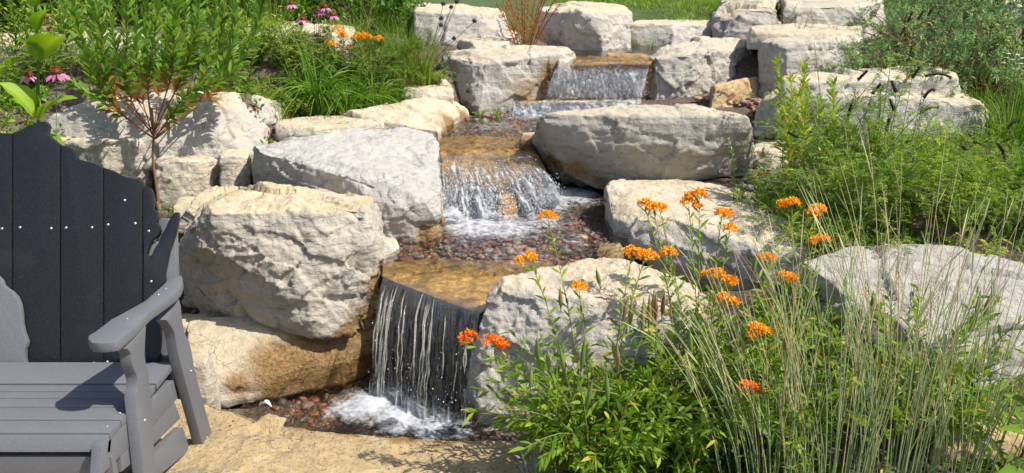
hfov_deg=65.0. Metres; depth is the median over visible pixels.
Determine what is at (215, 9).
leafy spire
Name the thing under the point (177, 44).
feathery mound
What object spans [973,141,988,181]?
seed spike
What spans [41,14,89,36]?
fine grass
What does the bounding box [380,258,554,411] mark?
ledge stone
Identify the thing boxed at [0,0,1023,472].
ground
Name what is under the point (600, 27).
boulder
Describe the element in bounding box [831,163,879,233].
leafy wand
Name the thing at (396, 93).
strap leaf clump
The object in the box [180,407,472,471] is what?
gravel
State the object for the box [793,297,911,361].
leafy shoots
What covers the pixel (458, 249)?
gravel
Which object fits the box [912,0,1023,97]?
shrub
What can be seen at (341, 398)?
pebble
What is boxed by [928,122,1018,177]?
feathery plant
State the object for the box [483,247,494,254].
pebble
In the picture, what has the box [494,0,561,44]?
reddish shrub
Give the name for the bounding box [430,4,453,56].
dried coneflower
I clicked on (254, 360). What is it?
boulder
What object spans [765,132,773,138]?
pebble
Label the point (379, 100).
strap leaf clump
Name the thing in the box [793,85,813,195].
leafy wand
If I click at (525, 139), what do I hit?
stone
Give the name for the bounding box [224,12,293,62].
feathery mound
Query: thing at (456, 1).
dried coneflower
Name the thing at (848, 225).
grass tuft
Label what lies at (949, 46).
shrub
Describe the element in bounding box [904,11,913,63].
seed spike
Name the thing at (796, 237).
fern spray
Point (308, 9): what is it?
leafy shrub
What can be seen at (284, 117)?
weed
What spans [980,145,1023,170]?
grass tuft
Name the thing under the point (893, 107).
seed spike
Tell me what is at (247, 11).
fine grass
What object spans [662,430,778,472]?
leafy shoots
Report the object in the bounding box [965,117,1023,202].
feathery plant
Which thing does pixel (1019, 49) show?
shrub
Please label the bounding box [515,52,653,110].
ledge stone
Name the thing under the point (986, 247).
fern spray
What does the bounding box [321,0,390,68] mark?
fine grass
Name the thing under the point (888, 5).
ground cover
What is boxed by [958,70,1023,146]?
grass tuft
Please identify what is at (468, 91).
dried coneflower
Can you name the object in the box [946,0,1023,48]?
shrub
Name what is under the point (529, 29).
weed
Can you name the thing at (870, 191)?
feathery plant
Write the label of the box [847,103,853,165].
seed spike
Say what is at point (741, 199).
weed
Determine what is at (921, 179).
feathery plant
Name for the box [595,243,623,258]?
stone
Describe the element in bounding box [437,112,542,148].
water
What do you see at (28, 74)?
coneflower
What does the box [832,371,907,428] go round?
shoots
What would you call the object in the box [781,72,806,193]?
leafy wand
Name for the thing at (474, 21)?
dried coneflower
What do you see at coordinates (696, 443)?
butterfly weed
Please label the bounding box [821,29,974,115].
shrub
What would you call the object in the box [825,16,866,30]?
weed
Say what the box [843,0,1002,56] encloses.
shrub
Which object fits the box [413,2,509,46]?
boulder
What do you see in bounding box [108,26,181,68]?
feathery mound
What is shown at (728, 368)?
leafy shoots
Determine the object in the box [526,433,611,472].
leafy shoots
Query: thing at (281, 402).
pebble
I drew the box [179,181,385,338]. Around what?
boulder
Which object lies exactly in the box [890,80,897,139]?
seed spike
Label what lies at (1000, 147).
seed spike
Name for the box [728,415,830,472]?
leafy shoots
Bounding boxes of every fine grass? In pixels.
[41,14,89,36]
[211,0,277,26]
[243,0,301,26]
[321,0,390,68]
[333,1,415,75]
[362,1,434,79]
[391,28,451,84]
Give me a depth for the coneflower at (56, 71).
3.55 m
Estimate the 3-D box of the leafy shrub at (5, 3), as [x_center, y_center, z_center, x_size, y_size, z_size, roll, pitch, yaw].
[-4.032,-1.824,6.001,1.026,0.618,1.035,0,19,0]
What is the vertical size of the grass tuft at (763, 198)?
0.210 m
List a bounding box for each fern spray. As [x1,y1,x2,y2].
[769,202,870,250]
[824,207,918,253]
[893,228,952,245]
[929,218,1013,255]
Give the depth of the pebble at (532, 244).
3.87 m
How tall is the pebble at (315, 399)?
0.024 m
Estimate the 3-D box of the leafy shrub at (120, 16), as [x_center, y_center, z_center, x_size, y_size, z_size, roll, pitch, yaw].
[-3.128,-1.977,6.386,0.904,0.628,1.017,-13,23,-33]
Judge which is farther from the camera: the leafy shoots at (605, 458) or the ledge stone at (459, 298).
the ledge stone at (459, 298)
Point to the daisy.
(1016, 85)
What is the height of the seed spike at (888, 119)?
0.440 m
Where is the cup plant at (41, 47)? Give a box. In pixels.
[0,0,76,145]
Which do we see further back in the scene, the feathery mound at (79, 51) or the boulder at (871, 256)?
the feathery mound at (79, 51)
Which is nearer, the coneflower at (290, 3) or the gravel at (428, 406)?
the gravel at (428, 406)
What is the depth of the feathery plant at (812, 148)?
3.93 m
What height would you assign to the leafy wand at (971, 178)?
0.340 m
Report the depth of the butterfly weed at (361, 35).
5.28 m
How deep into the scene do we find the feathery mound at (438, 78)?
5.47 m
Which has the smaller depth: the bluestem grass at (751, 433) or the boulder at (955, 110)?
the bluestem grass at (751, 433)
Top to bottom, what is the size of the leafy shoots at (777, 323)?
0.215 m
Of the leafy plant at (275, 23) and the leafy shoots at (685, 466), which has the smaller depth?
the leafy shoots at (685, 466)
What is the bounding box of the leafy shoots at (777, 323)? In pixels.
[731,290,840,347]
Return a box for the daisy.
[1011,63,1023,111]
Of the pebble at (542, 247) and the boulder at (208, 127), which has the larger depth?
the boulder at (208, 127)
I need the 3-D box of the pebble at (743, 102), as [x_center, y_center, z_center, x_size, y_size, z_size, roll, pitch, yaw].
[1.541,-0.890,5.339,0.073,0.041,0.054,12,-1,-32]
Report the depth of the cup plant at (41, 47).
3.58 m
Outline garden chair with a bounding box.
[0,121,211,472]
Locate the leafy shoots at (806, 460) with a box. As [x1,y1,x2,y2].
[782,444,893,472]
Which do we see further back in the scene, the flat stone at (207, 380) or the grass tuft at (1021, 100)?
the grass tuft at (1021, 100)
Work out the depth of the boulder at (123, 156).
4.26 m
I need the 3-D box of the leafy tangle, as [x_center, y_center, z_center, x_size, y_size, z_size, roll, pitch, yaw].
[2.299,-1.032,5.116,0.581,0.441,0.495,-6,20,-18]
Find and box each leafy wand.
[770,51,793,180]
[775,99,802,205]
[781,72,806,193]
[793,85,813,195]
[797,56,818,187]
[805,142,849,216]
[809,94,828,162]
[813,43,824,161]
[821,109,858,194]
[825,76,842,181]
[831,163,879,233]
[846,116,882,203]
[863,126,902,205]
[877,157,921,235]
[892,125,929,192]
[919,138,954,199]
[947,153,984,221]
[966,169,1014,231]
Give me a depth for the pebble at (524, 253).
3.71 m
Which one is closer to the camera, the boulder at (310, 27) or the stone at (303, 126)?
the stone at (303, 126)
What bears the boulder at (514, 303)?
on the ground at (746, 66)
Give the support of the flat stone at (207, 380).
on the ground at (746, 66)
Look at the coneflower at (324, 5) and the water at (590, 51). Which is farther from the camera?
the water at (590, 51)
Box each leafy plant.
[0,0,107,58]
[0,7,70,72]
[1,107,65,136]
[53,123,78,151]
[139,0,258,50]
[189,1,283,67]
[219,5,306,60]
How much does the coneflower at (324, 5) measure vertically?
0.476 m
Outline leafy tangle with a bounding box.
[831,38,925,70]
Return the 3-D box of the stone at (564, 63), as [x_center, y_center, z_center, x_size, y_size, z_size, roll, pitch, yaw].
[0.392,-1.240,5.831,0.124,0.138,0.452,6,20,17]
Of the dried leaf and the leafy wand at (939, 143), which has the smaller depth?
the leafy wand at (939, 143)
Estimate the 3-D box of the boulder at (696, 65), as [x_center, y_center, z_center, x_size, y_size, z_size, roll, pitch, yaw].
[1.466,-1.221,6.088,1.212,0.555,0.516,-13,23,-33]
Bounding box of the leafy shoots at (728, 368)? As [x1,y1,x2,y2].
[717,345,759,426]
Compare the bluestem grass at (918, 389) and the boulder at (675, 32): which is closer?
the bluestem grass at (918, 389)
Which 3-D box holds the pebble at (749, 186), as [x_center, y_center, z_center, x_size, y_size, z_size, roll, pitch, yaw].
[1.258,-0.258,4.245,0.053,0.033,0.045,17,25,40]
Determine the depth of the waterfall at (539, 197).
4.23 m
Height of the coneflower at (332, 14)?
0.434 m
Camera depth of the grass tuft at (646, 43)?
6.47 m
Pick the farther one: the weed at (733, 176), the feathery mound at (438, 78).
the feathery mound at (438, 78)
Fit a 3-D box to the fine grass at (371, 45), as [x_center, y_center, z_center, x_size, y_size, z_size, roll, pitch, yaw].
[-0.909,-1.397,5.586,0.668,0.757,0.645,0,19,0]
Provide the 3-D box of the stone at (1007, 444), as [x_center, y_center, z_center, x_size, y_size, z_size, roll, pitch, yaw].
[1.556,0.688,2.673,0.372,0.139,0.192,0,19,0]
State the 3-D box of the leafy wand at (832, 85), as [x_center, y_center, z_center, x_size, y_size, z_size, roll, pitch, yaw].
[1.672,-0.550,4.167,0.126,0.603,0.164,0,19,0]
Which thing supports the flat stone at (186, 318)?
on the ground at (746, 66)
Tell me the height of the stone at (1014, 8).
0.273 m
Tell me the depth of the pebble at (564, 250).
3.79 m
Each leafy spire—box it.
[6,0,22,72]
[16,0,33,87]
[57,0,73,49]
[212,0,221,34]
[228,3,244,85]
[241,0,259,89]
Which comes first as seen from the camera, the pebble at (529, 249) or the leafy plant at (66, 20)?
the pebble at (529, 249)
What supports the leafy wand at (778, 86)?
on the plant at (727, 184)
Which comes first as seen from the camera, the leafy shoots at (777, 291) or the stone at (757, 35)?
the leafy shoots at (777, 291)
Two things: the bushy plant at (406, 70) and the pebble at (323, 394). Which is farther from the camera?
the bushy plant at (406, 70)
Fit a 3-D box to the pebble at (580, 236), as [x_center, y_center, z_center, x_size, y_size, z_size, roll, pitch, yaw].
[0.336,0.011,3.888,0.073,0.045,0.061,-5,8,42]
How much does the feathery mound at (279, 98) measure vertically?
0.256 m
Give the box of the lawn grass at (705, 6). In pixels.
[551,0,780,21]
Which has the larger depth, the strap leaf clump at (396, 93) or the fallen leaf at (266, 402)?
the strap leaf clump at (396, 93)
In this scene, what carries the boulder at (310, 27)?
on the ground at (746, 66)
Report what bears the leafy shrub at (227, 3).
on the ground at (746, 66)
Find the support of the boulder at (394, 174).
on the ground at (746, 66)
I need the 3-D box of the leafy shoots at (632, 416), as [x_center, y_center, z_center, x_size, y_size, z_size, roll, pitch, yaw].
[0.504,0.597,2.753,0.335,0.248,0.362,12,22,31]
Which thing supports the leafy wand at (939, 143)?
on the ground at (746, 66)
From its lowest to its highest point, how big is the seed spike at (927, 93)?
0.565 m
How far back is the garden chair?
2.60 m
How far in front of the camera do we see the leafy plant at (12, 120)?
4.05 m
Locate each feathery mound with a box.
[0,30,84,80]
[0,47,50,96]
[47,25,138,71]
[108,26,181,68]
[155,17,223,51]
[174,20,254,68]
[210,65,291,96]
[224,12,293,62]
[241,12,333,64]
[252,74,310,110]
[267,31,350,80]
[299,30,379,79]
[336,37,408,83]
[420,62,455,85]
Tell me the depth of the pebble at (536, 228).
4.10 m
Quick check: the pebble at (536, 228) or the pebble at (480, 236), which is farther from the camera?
the pebble at (536, 228)
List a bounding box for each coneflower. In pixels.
[18,69,40,116]
[44,65,70,140]
[285,0,297,46]
[297,14,310,34]
[308,6,326,57]
[312,19,316,66]
[313,10,318,47]
[319,2,331,53]
[322,10,344,61]
[325,14,328,45]
[340,2,344,61]
[364,0,368,47]
[370,25,374,49]
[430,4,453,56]
[433,2,445,41]
[435,0,458,50]
[436,18,476,57]
[441,66,470,93]
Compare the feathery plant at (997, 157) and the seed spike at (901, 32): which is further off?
the seed spike at (901, 32)
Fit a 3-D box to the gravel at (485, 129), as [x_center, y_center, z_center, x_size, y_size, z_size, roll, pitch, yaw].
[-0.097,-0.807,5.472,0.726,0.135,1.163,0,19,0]
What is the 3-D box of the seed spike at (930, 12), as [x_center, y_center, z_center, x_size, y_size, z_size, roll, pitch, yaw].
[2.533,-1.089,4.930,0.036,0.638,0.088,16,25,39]
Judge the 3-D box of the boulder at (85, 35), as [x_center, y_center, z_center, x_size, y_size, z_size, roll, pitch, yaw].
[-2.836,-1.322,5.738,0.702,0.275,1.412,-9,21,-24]
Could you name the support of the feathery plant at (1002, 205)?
on the ground at (746, 66)
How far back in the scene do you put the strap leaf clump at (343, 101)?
4.99 m
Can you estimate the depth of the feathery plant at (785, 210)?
3.69 m
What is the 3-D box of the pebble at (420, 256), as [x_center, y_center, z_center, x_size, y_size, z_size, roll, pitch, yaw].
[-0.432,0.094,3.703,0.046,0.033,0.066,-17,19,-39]
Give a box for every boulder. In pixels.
[0,31,61,70]
[47,89,284,170]
[61,30,160,59]
[61,136,155,192]
[154,156,220,210]
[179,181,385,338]
[187,314,383,407]
[226,21,356,68]
[250,127,444,248]
[344,98,468,140]
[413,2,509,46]
[442,45,575,115]
[463,257,726,430]
[532,103,754,188]
[536,1,633,56]
[604,179,813,289]
[630,19,712,51]
[648,36,757,99]
[711,0,780,39]
[754,66,988,153]
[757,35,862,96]
[779,0,885,40]
[780,242,1023,399]
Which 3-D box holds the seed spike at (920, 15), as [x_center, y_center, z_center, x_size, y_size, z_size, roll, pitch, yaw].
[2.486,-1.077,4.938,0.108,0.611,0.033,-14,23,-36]
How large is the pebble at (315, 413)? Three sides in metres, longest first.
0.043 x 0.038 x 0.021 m
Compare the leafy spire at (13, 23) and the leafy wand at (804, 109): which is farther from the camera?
the leafy spire at (13, 23)
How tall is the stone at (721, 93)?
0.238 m
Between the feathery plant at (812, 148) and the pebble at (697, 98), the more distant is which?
the pebble at (697, 98)
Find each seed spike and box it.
[773,131,798,204]
[838,69,867,165]
[843,83,880,197]
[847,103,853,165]
[874,116,890,160]
[875,98,895,165]
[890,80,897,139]
[896,66,920,162]
[899,26,905,69]
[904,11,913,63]
[908,71,952,158]
[912,105,938,187]
[914,10,923,65]
[914,88,935,166]
[923,5,934,52]
[954,143,968,180]
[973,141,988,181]
[980,142,1004,189]
[985,119,1019,157]
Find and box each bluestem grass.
[577,207,871,472]
[733,177,970,472]
[798,126,1023,472]
[883,187,1023,472]
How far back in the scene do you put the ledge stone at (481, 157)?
4.44 m
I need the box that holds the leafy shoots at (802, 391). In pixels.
[798,345,882,430]
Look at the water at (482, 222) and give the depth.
4.01 m
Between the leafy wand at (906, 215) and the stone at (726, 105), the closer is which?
the leafy wand at (906, 215)
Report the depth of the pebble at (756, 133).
4.96 m
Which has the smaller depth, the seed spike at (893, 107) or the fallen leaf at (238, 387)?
the fallen leaf at (238, 387)
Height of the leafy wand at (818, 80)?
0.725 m
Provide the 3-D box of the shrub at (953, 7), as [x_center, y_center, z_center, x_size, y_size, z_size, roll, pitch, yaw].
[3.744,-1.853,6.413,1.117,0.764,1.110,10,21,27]
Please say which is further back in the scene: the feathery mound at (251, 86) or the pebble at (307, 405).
the feathery mound at (251, 86)
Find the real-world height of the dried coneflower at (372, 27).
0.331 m
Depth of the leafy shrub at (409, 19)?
7.23 m
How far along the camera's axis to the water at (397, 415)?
3.07 m
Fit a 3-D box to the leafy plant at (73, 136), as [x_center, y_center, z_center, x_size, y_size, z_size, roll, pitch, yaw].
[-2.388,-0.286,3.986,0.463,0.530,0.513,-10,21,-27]
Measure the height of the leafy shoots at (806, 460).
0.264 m
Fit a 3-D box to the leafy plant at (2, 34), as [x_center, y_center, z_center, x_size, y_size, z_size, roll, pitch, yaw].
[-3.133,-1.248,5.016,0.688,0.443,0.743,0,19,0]
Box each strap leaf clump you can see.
[253,47,343,110]
[261,30,387,122]
[282,45,406,119]
[339,53,430,111]
[357,65,419,102]
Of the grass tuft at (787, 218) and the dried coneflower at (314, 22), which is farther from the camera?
the dried coneflower at (314, 22)
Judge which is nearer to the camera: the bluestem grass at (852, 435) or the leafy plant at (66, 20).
the bluestem grass at (852, 435)
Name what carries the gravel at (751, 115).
on the ground at (746, 66)
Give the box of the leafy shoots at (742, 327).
[717,306,777,373]
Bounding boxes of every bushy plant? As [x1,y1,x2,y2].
[308,24,338,71]
[352,25,386,67]
[376,44,426,88]
[399,29,453,70]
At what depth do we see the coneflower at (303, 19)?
5.30 m
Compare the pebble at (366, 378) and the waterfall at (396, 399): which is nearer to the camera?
the waterfall at (396, 399)
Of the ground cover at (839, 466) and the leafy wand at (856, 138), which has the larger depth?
the leafy wand at (856, 138)
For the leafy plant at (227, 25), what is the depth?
5.13 m
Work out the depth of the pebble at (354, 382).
3.56 m
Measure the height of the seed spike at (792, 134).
0.410 m
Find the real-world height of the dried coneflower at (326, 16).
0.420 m
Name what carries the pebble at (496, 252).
on the ground at (746, 66)
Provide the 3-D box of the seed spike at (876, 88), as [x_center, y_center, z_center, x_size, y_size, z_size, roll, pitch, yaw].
[1.662,-0.424,3.840,0.113,0.625,0.034,14,23,36]
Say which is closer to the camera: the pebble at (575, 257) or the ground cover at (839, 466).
the ground cover at (839, 466)
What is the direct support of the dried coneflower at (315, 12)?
on the ground at (746, 66)
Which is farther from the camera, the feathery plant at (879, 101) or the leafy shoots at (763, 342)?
the feathery plant at (879, 101)
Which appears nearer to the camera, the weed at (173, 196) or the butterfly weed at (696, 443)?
the butterfly weed at (696, 443)
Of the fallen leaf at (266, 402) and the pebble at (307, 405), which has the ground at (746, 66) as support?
the pebble at (307, 405)
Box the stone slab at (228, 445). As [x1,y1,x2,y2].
[118,399,660,472]
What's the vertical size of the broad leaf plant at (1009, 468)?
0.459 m
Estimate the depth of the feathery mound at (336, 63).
5.26 m
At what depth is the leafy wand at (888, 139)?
3.83 m
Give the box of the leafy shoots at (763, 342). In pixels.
[724,307,823,372]
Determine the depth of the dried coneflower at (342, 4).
5.19 m
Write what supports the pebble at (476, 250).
on the gravel at (458, 249)
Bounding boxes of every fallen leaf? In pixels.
[234,386,246,392]
[259,400,271,406]
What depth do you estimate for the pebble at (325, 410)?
3.37 m
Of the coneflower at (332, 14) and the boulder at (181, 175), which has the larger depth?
the coneflower at (332, 14)
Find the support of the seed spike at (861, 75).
on the ground at (746, 66)
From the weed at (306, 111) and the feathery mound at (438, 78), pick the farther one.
the feathery mound at (438, 78)
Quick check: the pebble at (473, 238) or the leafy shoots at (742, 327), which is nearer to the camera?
the leafy shoots at (742, 327)
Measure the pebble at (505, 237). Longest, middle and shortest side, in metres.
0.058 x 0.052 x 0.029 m
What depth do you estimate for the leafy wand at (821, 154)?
3.70 m
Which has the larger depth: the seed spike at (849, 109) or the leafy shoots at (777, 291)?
the seed spike at (849, 109)
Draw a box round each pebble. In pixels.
[276,398,286,406]
[296,395,306,400]
[302,401,313,410]
[310,397,319,402]
[311,410,318,416]
[317,403,327,407]
[318,391,329,398]
[319,406,328,414]
[328,395,336,402]
[337,395,346,402]
[351,379,357,384]
[362,375,371,381]
[399,257,409,260]
[413,253,423,258]
[438,251,447,256]
[470,236,478,240]
[470,248,480,253]
[477,231,490,239]
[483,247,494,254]
[490,242,497,246]
[491,250,501,256]
[501,234,510,239]
[501,238,512,243]
[506,247,513,253]
[515,251,525,255]
[524,247,535,252]
[527,242,536,246]
[535,224,541,230]
[540,245,546,250]
[557,243,567,249]
[560,248,571,254]
[571,255,580,259]
[574,234,587,241]
[586,254,595,258]
[692,96,701,101]
[740,99,747,105]
[745,184,753,190]
[754,130,766,136]
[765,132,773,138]
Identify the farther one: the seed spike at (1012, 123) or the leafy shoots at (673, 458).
the seed spike at (1012, 123)
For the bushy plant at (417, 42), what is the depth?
5.54 m
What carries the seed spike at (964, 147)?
on the ground at (746, 66)
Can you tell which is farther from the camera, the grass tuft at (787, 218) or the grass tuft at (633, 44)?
the grass tuft at (633, 44)
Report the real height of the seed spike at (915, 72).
0.662 m
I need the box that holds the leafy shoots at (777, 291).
[738,249,833,322]
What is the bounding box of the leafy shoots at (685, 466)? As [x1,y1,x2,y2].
[669,445,738,472]
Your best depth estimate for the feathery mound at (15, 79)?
4.72 m
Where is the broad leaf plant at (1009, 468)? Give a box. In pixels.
[998,394,1023,472]
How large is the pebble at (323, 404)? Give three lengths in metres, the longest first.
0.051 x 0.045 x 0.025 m
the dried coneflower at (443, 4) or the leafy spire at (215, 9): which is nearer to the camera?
the leafy spire at (215, 9)
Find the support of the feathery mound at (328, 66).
on the ground at (746, 66)
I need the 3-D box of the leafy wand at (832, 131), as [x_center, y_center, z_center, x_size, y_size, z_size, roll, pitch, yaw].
[1.659,-0.422,4.019,0.214,0.469,0.157,0,19,0]
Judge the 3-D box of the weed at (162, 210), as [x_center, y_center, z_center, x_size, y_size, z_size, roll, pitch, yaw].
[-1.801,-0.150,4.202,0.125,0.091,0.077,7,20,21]
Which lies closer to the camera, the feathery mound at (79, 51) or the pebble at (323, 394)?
the pebble at (323, 394)
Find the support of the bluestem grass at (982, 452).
on the ground at (746, 66)
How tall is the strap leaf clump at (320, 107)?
0.553 m
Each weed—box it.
[157,200,175,215]
[165,186,191,211]
[272,101,297,118]
[294,24,382,76]
[298,97,311,115]
[457,209,739,472]
[472,110,486,117]
[487,106,501,118]
[525,17,540,41]
[558,186,872,472]
[643,196,913,470]
[727,119,783,200]
[729,177,763,205]
[762,0,799,25]
[794,9,816,28]
[798,283,1023,462]
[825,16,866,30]
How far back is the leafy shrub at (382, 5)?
6.75 m
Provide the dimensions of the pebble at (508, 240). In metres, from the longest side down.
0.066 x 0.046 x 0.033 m
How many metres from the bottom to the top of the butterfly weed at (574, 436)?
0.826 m
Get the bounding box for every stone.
[173,196,194,233]
[182,313,210,336]
[190,345,220,409]
[218,149,252,186]
[275,115,384,141]
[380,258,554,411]
[382,236,399,261]
[401,79,453,105]
[439,134,550,223]
[458,30,521,49]
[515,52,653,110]
[520,132,534,149]
[557,56,575,77]
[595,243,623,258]
[709,77,759,107]
[721,97,761,106]
[747,23,861,49]
[752,140,788,171]
[928,414,1023,463]
[989,0,1021,18]
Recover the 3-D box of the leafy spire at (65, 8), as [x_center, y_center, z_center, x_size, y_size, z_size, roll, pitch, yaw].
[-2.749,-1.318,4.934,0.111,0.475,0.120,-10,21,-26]
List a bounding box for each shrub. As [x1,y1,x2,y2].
[0,0,27,25]
[0,0,63,23]
[13,0,116,31]
[62,0,268,203]
[86,0,171,24]
[110,0,220,22]
[163,0,266,24]
[218,0,331,22]
[266,0,375,22]
[306,0,415,30]
[357,0,433,33]
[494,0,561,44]
[818,38,902,71]
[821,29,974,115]
[840,0,1023,91]
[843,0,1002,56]
[912,0,1023,45]
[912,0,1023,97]
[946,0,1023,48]
[948,30,1023,101]
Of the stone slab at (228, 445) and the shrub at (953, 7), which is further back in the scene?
the shrub at (953, 7)
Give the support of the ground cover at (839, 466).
on the ground at (746, 66)
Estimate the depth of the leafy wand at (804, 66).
4.21 m
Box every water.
[243,348,485,440]
[380,182,632,273]
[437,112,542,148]
[570,45,661,59]
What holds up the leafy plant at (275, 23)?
on the ground at (746, 66)
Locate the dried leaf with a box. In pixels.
[30,13,56,33]
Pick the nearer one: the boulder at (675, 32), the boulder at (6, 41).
the boulder at (6, 41)
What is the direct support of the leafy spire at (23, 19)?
on the ground at (746, 66)
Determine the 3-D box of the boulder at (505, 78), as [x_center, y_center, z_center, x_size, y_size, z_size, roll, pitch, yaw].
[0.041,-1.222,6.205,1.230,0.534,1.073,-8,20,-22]
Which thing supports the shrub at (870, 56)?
on the ground at (746, 66)
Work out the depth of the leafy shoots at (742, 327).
3.06 m
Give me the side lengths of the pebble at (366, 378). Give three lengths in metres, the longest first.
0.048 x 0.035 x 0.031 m
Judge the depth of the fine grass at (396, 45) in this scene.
5.45 m
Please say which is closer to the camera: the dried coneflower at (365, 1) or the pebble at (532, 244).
the pebble at (532, 244)
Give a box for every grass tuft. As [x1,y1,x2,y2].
[630,36,639,47]
[643,33,662,49]
[747,168,801,210]
[767,206,849,242]
[795,188,880,248]
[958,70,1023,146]
[959,73,1022,119]
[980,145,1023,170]
[987,141,1023,179]
[991,60,1023,119]
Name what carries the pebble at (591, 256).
on the ground at (746, 66)
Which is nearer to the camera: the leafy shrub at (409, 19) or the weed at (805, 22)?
the weed at (805, 22)
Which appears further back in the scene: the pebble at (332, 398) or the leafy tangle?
the leafy tangle
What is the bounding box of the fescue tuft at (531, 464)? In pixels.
[508,433,548,472]
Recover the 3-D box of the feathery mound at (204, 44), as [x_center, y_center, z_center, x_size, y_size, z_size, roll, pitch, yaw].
[-1.861,-1.183,4.947,0.545,0.283,0.492,-5,19,-14]
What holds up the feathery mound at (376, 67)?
on the ground at (746, 66)
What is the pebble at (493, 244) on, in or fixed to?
on the ground at (746, 66)
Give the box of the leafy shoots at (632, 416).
[610,384,693,447]
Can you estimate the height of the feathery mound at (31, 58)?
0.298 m
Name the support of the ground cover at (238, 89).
on the ground at (746, 66)
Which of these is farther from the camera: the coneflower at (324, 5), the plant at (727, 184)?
the coneflower at (324, 5)
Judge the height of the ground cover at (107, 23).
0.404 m
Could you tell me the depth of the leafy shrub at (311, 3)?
6.63 m
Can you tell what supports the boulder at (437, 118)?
on the ground at (746, 66)
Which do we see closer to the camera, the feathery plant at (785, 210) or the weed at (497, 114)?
the feathery plant at (785, 210)
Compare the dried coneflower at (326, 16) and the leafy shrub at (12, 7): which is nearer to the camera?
the dried coneflower at (326, 16)
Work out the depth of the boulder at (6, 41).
5.07 m
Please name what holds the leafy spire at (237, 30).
on the ground at (746, 66)
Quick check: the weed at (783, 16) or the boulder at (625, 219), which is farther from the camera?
the weed at (783, 16)
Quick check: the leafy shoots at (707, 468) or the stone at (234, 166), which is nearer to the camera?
the leafy shoots at (707, 468)
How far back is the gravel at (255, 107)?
4.61 m
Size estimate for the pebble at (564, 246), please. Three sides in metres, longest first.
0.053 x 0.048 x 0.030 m
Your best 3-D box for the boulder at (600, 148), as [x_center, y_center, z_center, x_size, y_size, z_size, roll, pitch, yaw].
[0.784,-0.527,4.645,1.339,0.539,0.715,0,19,0]
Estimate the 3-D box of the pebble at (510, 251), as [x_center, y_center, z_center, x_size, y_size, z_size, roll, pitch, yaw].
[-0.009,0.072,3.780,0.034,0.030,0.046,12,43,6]
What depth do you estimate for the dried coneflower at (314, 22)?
5.23 m
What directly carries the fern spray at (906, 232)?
on the ground at (746, 66)
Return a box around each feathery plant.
[717,158,863,241]
[736,67,946,196]
[746,103,965,230]
[789,51,1004,181]
[790,93,1018,234]
[859,123,1023,240]
[878,99,1001,193]
[897,135,1023,233]
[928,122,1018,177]
[964,155,1023,215]
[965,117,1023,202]
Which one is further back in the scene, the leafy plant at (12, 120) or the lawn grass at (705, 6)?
the lawn grass at (705, 6)
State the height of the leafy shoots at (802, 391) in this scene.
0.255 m
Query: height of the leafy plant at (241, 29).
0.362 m
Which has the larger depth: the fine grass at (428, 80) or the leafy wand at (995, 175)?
the fine grass at (428, 80)
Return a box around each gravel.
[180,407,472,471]
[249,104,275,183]
[271,307,464,433]
[393,186,612,264]
[448,111,538,137]
[703,77,780,168]
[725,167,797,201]
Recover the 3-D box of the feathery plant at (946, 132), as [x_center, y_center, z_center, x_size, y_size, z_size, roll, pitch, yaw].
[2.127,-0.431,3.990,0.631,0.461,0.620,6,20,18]
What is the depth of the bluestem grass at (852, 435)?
2.30 m
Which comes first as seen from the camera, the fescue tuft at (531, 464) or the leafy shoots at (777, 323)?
the fescue tuft at (531, 464)
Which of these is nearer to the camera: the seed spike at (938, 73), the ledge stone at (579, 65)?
the seed spike at (938, 73)
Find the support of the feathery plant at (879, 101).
on the ground at (746, 66)
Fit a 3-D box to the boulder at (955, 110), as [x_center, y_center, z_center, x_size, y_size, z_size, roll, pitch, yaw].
[2.279,-0.782,5.011,1.508,0.549,0.972,0,19,0]
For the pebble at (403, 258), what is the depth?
3.65 m
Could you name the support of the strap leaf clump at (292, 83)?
on the ground at (746, 66)
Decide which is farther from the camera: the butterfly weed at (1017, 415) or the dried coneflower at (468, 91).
the dried coneflower at (468, 91)
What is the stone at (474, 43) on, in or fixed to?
on the ground at (746, 66)
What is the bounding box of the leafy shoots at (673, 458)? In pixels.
[637,428,692,472]
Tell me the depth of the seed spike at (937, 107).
3.75 m
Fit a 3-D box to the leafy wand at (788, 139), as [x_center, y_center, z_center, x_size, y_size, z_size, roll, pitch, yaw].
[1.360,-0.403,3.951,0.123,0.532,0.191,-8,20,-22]
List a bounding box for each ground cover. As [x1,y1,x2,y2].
[0,0,413,33]
[0,16,53,131]
[0,17,433,143]
[591,343,1023,472]
[774,35,1023,253]
[864,0,1023,184]
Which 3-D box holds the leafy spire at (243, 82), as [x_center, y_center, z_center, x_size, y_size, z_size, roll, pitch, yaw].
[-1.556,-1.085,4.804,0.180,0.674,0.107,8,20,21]
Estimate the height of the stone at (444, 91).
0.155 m
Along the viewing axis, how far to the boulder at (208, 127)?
4.39 m
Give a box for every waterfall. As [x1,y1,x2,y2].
[369,286,471,423]
[440,154,570,226]
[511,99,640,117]
[545,64,650,103]
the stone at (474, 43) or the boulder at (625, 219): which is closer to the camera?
the boulder at (625, 219)
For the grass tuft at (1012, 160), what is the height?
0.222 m
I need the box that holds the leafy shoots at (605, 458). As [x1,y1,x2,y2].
[570,451,669,472]
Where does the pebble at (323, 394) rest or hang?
on the ground at (746, 66)

